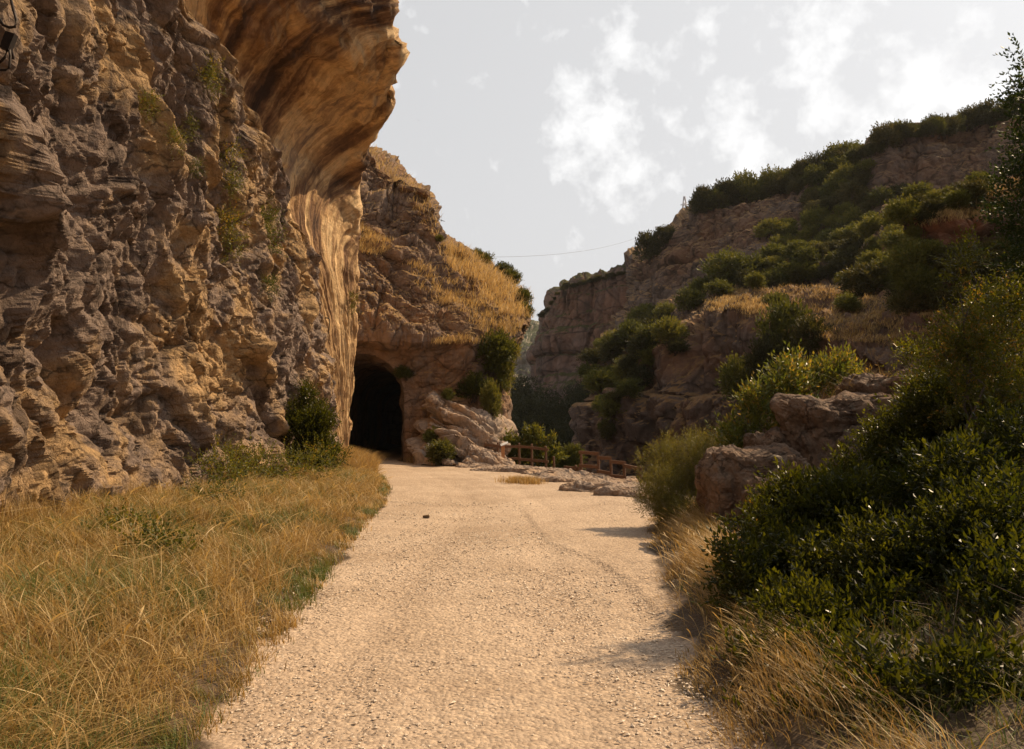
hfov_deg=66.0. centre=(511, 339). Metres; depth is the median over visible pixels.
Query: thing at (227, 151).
cliff plant
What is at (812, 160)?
hillside shrub
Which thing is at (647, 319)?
hillside shrub
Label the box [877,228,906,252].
hillside shrub
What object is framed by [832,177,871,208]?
hillside shrub
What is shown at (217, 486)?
bramble
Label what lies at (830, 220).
hillside shrub
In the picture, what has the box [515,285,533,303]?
crag shrub
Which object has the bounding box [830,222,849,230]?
hillside shrub
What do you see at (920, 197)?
hillside shrub
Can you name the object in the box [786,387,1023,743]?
evergreen bush
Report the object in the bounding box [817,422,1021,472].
boulder
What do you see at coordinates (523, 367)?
valley
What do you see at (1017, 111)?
hillside shrub
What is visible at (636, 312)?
hillside shrub
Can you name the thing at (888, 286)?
hillside shrub
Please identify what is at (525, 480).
dry grass
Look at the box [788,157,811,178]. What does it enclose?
hillside shrub
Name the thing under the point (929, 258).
hillside shrub
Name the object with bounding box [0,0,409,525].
cliff
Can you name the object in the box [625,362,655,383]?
hillside shrub
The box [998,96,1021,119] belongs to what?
hillside shrub
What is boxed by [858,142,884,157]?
hillside shrub
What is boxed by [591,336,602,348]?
hillside shrub
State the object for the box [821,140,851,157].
hillside shrub
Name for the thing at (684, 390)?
hillside
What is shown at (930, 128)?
hillside shrub
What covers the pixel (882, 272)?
hillside shrub
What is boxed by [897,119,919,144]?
hillside shrub
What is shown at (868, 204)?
hillside shrub
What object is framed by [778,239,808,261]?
hillside shrub
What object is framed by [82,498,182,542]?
bramble
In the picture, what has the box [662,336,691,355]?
hillside shrub
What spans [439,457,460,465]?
flat rock
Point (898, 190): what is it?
hillside shrub
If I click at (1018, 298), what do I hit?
evergreen bush
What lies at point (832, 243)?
hillside shrub
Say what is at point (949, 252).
hillside shrub
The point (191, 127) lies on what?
cliff plant
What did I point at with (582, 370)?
hillside shrub
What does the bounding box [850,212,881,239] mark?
hillside shrub
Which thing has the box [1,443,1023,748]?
ground
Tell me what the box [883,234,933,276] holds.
shrub
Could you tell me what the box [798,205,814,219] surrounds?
hillside shrub
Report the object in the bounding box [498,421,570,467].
yellowing shrub
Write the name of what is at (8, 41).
iron hook
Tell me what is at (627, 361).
hillside shrub
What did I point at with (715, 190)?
hillside shrub
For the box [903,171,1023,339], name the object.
knoll
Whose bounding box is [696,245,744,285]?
hillside shrub
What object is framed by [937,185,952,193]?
hillside shrub
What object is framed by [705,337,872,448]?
light green shrub
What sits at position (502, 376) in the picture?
crag shrub
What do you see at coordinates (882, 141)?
hillside shrub
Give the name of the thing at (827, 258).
hillside shrub
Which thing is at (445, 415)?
flat rock
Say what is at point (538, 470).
flat rock
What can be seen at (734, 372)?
shrub
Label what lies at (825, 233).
hillside shrub
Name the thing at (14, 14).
iron hook
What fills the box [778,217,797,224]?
hillside shrub
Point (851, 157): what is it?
hillside shrub
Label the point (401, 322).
crag
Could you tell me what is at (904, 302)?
hillside shrub
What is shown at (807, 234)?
hillside shrub
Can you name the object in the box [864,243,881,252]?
hillside shrub
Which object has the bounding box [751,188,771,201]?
hillside shrub
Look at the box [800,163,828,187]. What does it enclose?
hillside shrub
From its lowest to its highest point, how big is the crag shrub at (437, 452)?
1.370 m
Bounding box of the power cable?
[515,219,672,256]
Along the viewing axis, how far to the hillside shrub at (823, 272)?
76.59 m
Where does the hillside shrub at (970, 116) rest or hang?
on the hillside
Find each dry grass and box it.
[0,444,393,748]
[359,144,1023,349]
[367,454,546,484]
[642,364,1023,748]
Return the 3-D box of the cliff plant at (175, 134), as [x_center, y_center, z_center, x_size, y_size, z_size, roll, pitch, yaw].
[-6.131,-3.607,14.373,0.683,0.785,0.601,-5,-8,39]
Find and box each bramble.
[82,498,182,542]
[110,510,209,560]
[180,470,245,506]
[183,432,348,483]
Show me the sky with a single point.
(545, 128)
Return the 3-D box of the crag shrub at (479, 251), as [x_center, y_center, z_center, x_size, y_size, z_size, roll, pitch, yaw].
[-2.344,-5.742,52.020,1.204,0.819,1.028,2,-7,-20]
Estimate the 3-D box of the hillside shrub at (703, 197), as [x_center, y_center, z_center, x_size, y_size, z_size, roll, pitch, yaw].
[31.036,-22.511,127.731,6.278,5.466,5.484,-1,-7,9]
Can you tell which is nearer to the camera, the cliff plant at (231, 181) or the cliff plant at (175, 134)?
the cliff plant at (175, 134)
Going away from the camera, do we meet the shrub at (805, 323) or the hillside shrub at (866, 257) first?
the shrub at (805, 323)
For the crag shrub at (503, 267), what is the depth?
61.59 m
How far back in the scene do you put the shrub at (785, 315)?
48.05 m
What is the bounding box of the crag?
[356,146,531,460]
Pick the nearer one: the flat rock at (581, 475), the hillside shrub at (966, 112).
the flat rock at (581, 475)
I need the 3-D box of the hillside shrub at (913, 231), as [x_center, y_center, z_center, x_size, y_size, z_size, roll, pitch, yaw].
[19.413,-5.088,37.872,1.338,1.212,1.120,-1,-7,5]
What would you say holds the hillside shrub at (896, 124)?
on the hillside
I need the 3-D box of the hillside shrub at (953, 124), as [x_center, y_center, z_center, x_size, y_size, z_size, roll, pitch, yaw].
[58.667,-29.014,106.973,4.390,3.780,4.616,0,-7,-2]
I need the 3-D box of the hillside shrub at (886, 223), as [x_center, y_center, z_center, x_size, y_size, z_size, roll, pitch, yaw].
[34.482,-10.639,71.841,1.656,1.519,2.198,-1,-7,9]
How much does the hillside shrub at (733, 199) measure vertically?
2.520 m
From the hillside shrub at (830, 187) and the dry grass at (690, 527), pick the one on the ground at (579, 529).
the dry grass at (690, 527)
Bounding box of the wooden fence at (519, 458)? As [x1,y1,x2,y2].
[484,442,548,467]
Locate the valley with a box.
[512,320,538,388]
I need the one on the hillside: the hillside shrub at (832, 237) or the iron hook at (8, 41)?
the hillside shrub at (832, 237)
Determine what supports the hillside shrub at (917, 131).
on the hillside
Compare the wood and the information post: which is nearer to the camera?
the information post
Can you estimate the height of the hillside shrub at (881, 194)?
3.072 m
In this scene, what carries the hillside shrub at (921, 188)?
on the knoll
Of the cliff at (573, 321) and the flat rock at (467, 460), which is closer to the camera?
the flat rock at (467, 460)
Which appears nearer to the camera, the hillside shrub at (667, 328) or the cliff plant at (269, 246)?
the cliff plant at (269, 246)
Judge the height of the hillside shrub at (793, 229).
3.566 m
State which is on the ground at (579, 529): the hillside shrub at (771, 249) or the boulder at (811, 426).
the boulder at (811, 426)
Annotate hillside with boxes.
[568,114,1023,496]
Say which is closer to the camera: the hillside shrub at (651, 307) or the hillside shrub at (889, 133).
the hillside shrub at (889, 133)
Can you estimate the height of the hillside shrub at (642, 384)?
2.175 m
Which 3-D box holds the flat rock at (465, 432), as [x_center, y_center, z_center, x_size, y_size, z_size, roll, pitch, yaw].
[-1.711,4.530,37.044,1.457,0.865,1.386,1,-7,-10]
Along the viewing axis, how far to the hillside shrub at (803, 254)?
78.57 m
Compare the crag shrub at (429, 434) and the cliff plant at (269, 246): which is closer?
the cliff plant at (269, 246)
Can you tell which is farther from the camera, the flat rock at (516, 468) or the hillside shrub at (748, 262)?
the hillside shrub at (748, 262)
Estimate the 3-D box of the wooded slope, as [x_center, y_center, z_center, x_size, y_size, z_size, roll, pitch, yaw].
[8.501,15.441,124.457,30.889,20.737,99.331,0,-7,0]
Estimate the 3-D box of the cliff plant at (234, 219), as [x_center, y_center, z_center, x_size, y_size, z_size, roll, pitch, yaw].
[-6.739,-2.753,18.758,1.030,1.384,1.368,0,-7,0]
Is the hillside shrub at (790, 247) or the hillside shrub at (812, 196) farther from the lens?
the hillside shrub at (812, 196)
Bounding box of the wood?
[510,374,589,467]
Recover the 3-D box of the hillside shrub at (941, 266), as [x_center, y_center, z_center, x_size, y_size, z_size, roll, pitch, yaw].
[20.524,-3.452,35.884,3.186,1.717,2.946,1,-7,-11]
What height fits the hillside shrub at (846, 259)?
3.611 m
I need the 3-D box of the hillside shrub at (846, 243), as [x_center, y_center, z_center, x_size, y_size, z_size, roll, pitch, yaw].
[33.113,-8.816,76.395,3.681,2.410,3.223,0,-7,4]
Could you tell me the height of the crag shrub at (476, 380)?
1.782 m
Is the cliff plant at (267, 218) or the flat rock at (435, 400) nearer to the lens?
the cliff plant at (267, 218)
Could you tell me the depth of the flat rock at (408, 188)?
46.46 m
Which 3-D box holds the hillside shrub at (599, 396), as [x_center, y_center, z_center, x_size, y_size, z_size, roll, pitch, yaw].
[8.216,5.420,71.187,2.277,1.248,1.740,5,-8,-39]
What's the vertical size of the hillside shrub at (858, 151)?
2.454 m
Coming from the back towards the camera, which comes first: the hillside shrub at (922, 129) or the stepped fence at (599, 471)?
the hillside shrub at (922, 129)
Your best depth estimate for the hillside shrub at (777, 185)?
126.77 m
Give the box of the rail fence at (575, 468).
[552,456,579,470]
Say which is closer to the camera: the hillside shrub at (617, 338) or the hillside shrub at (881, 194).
the hillside shrub at (617, 338)
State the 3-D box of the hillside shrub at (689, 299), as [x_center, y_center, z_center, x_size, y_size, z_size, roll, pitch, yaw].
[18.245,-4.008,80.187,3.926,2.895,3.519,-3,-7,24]
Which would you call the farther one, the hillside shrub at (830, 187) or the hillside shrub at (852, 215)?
the hillside shrub at (830, 187)
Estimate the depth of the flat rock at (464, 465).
33.17 m
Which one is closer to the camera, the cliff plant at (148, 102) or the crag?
the cliff plant at (148, 102)
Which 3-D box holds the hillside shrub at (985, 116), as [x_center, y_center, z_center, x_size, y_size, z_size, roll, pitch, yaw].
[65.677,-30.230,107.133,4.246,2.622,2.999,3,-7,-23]
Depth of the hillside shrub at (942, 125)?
104.72 m
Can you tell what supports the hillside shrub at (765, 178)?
on the hillside
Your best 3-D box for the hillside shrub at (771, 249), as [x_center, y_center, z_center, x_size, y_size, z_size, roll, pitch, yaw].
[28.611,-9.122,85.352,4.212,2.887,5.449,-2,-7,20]
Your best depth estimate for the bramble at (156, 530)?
8.01 m
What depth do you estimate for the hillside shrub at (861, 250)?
72.55 m
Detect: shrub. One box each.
[275,373,354,471]
[391,365,415,380]
[421,425,439,442]
[424,437,457,464]
[434,234,442,241]
[440,388,456,399]
[455,369,495,402]
[473,247,483,259]
[476,327,517,377]
[479,378,503,418]
[481,251,494,263]
[493,354,517,395]
[494,260,513,276]
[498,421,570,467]
[504,267,524,283]
[511,341,522,358]
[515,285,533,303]
[520,300,534,317]
[537,312,544,317]
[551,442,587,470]
[560,282,569,288]
[575,345,607,363]
[576,361,600,377]
[578,367,617,395]
[588,399,601,412]
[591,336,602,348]
[593,274,601,280]
[594,393,605,401]
[595,394,626,423]
[596,340,624,364]
[596,419,608,429]
[597,420,617,441]
[598,328,616,345]
[601,364,615,371]
[601,390,624,406]
[604,272,615,277]
[610,316,644,347]
[611,327,629,350]
[611,355,627,381]
[614,377,645,398]
[616,352,638,371]
[621,325,657,358]
[623,370,652,392]
[623,418,739,532]
[624,305,652,320]
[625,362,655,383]
[634,343,656,371]
[635,314,663,326]
[635,319,660,345]
[638,302,655,313]
[648,315,689,344]
[649,311,671,320]
[652,299,675,316]
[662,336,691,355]
[673,286,707,313]
[684,184,717,214]
[686,276,713,294]
[691,184,712,213]
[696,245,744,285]
[702,277,736,296]
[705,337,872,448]
[707,185,729,210]
[707,191,729,208]
[710,175,739,205]
[714,350,753,400]
[725,192,737,205]
[726,250,767,280]
[730,167,763,202]
[734,181,745,205]
[734,189,749,205]
[734,267,757,288]
[740,328,789,397]
[743,271,769,288]
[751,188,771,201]
[751,216,789,240]
[752,291,812,363]
[756,242,786,260]
[757,164,789,196]
[759,255,788,271]
[760,291,786,305]
[762,268,790,288]
[764,174,791,197]
[769,233,798,246]
[769,260,803,284]
[771,220,798,237]
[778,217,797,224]
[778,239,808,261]
[782,259,818,283]
[786,166,803,183]
[786,311,836,359]
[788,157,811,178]
[788,245,822,267]
[791,223,819,242]
[797,187,820,206]
[797,204,832,232]
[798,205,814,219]
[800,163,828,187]
[802,199,820,210]
[804,150,827,168]
[808,239,822,245]
[810,241,829,260]
[813,194,841,211]
[813,228,836,242]
[814,265,838,279]
[817,153,856,175]
[817,176,853,199]
[820,210,844,228]
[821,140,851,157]
[821,161,852,186]
[821,250,836,263]
[822,239,840,252]
[827,146,846,158]
[827,228,844,242]
[828,147,848,161]
[828,243,861,272]
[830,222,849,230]
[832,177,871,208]
[832,201,856,215]
[832,206,863,225]
[832,290,867,311]
[833,222,866,241]
[833,259,889,296]
[833,270,846,283]
[834,235,864,254]
[837,140,863,149]
[842,144,861,165]
[842,158,877,177]
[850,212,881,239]
[851,243,869,263]
[853,168,875,189]
[854,143,869,159]
[856,247,885,265]
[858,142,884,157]
[859,199,879,212]
[859,210,879,218]
[863,235,880,246]
[864,184,896,205]
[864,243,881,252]
[865,120,904,151]
[866,216,883,230]
[870,254,889,266]
[873,137,892,148]
[873,265,890,279]
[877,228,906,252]
[878,224,903,243]
[880,193,927,229]
[881,217,897,228]
[882,288,935,315]
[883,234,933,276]
[883,242,926,266]
[883,278,898,300]
[884,255,932,280]
[885,182,911,199]
[887,265,932,288]
[888,118,903,138]
[891,262,946,304]
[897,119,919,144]
[899,180,933,200]
[901,222,926,240]
[904,192,930,203]
[906,123,921,136]
[914,207,942,224]
[916,124,930,138]
[916,246,946,269]
[917,238,946,264]
[918,120,938,137]
[920,115,947,137]
[920,197,949,212]
[921,112,948,139]
[921,283,959,310]
[923,187,945,200]
[929,246,999,280]
[936,292,1022,345]
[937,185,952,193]
[937,239,983,279]
[938,113,960,139]
[940,187,975,212]
[940,277,1009,317]
[945,262,1022,289]
[947,180,964,191]
[954,114,968,131]
[955,104,980,132]
[955,176,990,209]
[961,170,992,185]
[966,102,981,131]
[967,97,998,124]
[978,108,998,125]
[987,106,1005,122]
[992,102,1012,119]
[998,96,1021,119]
[1003,92,1022,119]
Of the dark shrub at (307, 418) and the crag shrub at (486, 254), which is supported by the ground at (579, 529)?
the dark shrub at (307, 418)
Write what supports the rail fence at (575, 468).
on the ground at (579, 529)
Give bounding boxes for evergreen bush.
[691,456,960,733]
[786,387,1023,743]
[801,332,1023,505]
[875,244,1023,410]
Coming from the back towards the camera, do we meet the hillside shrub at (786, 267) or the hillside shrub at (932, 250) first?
the hillside shrub at (786, 267)
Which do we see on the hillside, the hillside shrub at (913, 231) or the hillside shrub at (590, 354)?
the hillside shrub at (590, 354)
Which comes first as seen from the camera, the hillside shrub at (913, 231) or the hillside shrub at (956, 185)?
the hillside shrub at (913, 231)
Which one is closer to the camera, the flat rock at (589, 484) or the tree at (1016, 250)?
the tree at (1016, 250)
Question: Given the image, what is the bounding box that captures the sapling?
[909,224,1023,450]
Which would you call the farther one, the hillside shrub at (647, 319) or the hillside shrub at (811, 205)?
the hillside shrub at (811, 205)
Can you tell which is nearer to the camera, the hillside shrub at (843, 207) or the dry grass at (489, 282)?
the dry grass at (489, 282)
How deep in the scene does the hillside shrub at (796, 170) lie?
126.10 m
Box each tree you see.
[632,229,664,264]
[652,224,676,247]
[968,32,1023,288]
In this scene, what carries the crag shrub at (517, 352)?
on the crag
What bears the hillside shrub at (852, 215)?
on the hillside
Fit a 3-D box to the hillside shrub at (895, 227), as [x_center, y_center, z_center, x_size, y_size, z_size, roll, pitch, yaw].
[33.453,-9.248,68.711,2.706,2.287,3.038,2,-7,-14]
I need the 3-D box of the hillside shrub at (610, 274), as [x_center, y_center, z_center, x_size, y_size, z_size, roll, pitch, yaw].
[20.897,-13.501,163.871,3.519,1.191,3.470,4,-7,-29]
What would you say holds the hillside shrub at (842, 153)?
on the hillside
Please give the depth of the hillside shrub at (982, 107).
108.76 m
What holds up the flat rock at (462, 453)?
on the rock apron
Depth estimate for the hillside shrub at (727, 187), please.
127.25 m
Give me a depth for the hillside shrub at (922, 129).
104.98 m
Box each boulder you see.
[694,442,811,522]
[734,476,802,517]
[743,426,791,447]
[770,390,897,475]
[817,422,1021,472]
[834,366,931,413]
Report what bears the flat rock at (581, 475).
on the ground at (579, 529)
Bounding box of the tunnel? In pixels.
[349,354,413,459]
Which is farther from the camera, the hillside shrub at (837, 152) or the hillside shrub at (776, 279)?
the hillside shrub at (837, 152)
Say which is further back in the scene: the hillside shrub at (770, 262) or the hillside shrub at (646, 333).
the hillside shrub at (770, 262)
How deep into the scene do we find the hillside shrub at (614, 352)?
78.92 m
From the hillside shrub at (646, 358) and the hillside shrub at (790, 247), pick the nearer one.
the hillside shrub at (646, 358)
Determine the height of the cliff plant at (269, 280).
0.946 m
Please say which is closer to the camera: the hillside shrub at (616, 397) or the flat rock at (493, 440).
the flat rock at (493, 440)
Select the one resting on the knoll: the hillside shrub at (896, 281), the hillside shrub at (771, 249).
the hillside shrub at (896, 281)
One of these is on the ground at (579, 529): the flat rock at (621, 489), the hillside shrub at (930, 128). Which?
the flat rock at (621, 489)
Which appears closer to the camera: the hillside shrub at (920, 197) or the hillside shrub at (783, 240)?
the hillside shrub at (920, 197)
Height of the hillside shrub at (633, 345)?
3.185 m
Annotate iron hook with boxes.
[0,0,17,28]
[0,31,17,70]
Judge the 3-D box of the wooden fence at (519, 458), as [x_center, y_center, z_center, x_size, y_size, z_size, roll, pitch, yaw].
[0.244,5.445,35.361,3.404,1.637,0.273,-3,-7,28]
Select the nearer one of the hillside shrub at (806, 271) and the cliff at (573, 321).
the hillside shrub at (806, 271)
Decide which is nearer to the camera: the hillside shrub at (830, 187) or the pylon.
the hillside shrub at (830, 187)
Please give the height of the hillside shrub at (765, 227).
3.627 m
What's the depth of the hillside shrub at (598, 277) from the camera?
169.82 m
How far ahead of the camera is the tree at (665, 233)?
130.80 m
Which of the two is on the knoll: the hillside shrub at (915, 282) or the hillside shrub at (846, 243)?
the hillside shrub at (915, 282)
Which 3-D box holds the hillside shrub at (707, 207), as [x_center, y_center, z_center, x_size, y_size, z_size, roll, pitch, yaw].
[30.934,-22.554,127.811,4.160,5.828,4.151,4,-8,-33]
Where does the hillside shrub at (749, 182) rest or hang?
on the hillside
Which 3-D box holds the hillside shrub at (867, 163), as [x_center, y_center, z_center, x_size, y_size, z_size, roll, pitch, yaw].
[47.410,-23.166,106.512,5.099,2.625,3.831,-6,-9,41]
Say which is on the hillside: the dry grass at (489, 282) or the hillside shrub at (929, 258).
the dry grass at (489, 282)
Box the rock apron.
[405,391,518,465]
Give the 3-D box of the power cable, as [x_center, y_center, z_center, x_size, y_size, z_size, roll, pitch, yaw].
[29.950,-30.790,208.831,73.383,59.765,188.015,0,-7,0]
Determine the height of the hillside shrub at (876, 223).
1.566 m
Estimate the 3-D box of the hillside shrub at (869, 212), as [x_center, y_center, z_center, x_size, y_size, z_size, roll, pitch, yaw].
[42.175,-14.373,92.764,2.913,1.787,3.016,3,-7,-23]
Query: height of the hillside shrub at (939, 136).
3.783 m
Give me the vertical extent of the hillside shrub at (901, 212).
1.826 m
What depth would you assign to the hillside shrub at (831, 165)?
121.01 m
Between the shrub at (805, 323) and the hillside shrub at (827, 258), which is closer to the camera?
the shrub at (805, 323)
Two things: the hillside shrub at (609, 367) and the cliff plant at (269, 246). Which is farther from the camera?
the hillside shrub at (609, 367)
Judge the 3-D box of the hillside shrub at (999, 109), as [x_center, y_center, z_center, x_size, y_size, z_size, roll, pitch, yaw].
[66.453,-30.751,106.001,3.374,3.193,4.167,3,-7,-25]
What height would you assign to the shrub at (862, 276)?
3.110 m
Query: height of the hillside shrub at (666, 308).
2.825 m
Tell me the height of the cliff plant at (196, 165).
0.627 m
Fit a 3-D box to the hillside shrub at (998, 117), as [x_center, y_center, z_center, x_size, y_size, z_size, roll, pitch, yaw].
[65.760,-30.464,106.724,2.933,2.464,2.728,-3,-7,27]
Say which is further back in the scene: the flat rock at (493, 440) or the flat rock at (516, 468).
the flat rock at (493, 440)
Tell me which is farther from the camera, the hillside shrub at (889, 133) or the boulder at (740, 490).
the hillside shrub at (889, 133)
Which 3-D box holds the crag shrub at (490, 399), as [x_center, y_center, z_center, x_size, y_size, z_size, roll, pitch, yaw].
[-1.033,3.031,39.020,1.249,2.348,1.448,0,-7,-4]
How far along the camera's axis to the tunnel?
55.03 m
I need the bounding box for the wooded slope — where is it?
[511,388,572,441]
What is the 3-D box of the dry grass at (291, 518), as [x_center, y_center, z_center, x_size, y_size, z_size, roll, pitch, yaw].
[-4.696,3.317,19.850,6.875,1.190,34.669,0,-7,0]
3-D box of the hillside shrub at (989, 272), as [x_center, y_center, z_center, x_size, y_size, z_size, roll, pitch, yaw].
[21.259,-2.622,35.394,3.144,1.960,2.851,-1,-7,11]
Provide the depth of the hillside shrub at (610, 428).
63.44 m
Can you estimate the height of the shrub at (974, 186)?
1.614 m
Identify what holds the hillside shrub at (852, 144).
on the hillside
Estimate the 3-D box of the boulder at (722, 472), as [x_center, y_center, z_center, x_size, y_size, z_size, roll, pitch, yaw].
[3.382,2.086,11.179,1.532,1.238,1.430,0,-7,0]
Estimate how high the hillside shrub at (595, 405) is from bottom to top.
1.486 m
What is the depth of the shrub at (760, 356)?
47.73 m
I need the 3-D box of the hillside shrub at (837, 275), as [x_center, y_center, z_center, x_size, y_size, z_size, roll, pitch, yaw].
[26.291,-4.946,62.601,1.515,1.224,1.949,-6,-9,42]
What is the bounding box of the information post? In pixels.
[500,441,507,457]
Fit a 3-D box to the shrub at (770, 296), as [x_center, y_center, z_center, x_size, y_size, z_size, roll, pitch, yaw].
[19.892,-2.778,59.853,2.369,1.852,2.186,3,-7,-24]
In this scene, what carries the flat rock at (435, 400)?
on the rock apron
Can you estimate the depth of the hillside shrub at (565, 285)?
174.16 m
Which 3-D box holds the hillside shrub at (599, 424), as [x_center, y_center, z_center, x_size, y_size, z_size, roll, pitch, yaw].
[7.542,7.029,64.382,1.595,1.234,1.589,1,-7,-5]
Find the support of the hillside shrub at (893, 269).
on the knoll
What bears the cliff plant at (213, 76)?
on the cliff at (145, 334)
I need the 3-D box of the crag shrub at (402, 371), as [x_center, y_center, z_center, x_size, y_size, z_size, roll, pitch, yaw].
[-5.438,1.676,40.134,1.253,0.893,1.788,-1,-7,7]
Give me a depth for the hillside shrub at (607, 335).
80.63 m
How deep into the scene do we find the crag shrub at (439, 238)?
46.26 m
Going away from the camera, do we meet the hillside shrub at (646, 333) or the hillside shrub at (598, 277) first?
the hillside shrub at (646, 333)
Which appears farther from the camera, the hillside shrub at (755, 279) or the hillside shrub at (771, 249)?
the hillside shrub at (771, 249)
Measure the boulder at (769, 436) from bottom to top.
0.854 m
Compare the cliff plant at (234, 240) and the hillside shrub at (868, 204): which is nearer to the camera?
the cliff plant at (234, 240)
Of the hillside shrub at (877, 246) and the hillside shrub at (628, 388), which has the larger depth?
the hillside shrub at (877, 246)
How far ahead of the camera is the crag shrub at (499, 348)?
40.48 m
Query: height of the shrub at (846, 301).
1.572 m
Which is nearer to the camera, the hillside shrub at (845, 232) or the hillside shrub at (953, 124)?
the hillside shrub at (845, 232)
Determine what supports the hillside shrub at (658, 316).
on the hillside
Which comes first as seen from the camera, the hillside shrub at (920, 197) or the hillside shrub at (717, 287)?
the hillside shrub at (920, 197)
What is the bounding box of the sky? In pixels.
[370,0,1023,320]
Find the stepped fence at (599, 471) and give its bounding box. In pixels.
[579,451,641,481]
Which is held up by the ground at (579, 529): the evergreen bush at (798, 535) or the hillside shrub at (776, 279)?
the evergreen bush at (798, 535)
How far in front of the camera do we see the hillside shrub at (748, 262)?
80.87 m
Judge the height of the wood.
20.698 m
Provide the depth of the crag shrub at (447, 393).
38.32 m
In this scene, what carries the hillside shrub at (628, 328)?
on the hillside
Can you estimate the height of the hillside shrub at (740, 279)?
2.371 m
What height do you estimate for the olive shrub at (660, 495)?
2.247 m
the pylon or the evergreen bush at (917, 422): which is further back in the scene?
the pylon
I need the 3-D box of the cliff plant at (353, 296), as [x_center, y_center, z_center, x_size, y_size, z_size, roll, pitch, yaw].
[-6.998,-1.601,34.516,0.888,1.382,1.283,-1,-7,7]
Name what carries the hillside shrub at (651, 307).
on the hillside
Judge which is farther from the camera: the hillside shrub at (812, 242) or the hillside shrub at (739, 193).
the hillside shrub at (739, 193)
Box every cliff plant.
[138,85,165,122]
[157,123,192,160]
[180,110,203,143]
[189,154,209,178]
[191,51,233,105]
[214,195,251,250]
[219,135,251,185]
[219,225,251,270]
[220,164,248,201]
[250,194,283,234]
[259,271,287,303]
[264,213,291,256]
[345,290,361,314]
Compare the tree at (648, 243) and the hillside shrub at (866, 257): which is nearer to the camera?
the hillside shrub at (866, 257)
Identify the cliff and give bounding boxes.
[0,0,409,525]
[526,263,628,402]
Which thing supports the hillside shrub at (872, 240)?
on the hillside
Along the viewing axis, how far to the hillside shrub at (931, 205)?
36.99 m
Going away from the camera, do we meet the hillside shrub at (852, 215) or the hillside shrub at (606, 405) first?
the hillside shrub at (606, 405)
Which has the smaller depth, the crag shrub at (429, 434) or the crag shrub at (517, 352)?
the crag shrub at (429, 434)
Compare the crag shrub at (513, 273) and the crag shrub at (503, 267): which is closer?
the crag shrub at (513, 273)
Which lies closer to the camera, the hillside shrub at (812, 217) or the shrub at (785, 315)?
the shrub at (785, 315)
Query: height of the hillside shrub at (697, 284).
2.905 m
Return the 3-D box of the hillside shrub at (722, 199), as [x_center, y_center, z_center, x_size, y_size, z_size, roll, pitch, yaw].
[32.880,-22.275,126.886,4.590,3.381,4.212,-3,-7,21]
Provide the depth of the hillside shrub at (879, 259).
55.98 m
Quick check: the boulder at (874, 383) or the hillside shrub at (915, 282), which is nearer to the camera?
the boulder at (874, 383)
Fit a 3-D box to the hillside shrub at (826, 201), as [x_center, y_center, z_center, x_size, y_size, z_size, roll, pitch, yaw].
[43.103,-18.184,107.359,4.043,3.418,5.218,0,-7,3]
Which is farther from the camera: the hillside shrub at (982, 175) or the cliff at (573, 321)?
the cliff at (573, 321)
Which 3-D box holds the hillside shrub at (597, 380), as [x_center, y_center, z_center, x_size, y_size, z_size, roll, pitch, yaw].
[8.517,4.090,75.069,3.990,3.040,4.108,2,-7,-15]
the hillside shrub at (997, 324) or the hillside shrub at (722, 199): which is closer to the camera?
the hillside shrub at (997, 324)
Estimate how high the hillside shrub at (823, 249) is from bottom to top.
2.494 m
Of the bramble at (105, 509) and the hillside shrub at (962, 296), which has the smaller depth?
the bramble at (105, 509)
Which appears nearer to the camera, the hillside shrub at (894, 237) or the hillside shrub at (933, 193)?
the hillside shrub at (933, 193)
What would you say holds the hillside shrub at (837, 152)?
on the hillside
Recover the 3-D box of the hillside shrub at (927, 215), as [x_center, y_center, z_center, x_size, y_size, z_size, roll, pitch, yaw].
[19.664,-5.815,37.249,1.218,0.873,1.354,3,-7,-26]
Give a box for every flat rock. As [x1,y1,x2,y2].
[398,184,429,197]
[426,394,450,407]
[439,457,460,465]
[440,410,478,424]
[453,445,466,458]
[456,462,498,467]
[461,427,477,438]
[462,455,475,464]
[466,444,507,459]
[470,465,532,471]
[487,434,510,454]
[492,464,573,472]
[521,467,592,474]
[531,475,580,481]
[538,470,638,481]
[559,476,652,492]
[593,482,676,497]
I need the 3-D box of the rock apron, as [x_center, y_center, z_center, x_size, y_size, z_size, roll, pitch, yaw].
[-2.352,4.505,38.056,5.636,4.061,9.363,0,-7,0]
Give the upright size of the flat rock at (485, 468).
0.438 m
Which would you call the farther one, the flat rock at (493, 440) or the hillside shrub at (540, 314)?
the hillside shrub at (540, 314)
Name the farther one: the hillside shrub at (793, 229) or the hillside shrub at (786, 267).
the hillside shrub at (793, 229)
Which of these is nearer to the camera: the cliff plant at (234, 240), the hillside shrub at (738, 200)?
the cliff plant at (234, 240)
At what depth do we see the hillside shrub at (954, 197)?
37.00 m
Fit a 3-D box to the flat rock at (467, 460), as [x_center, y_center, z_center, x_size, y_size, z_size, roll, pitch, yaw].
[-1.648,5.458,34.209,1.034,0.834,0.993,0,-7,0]
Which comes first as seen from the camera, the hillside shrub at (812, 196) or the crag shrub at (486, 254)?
the crag shrub at (486, 254)
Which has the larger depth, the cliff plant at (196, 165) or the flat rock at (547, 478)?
the flat rock at (547, 478)
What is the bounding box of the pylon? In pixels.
[678,196,686,212]
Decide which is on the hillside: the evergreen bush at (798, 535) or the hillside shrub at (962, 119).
the hillside shrub at (962, 119)
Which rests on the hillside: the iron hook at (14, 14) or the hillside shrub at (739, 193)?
the hillside shrub at (739, 193)
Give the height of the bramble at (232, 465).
1.730 m
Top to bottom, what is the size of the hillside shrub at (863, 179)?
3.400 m

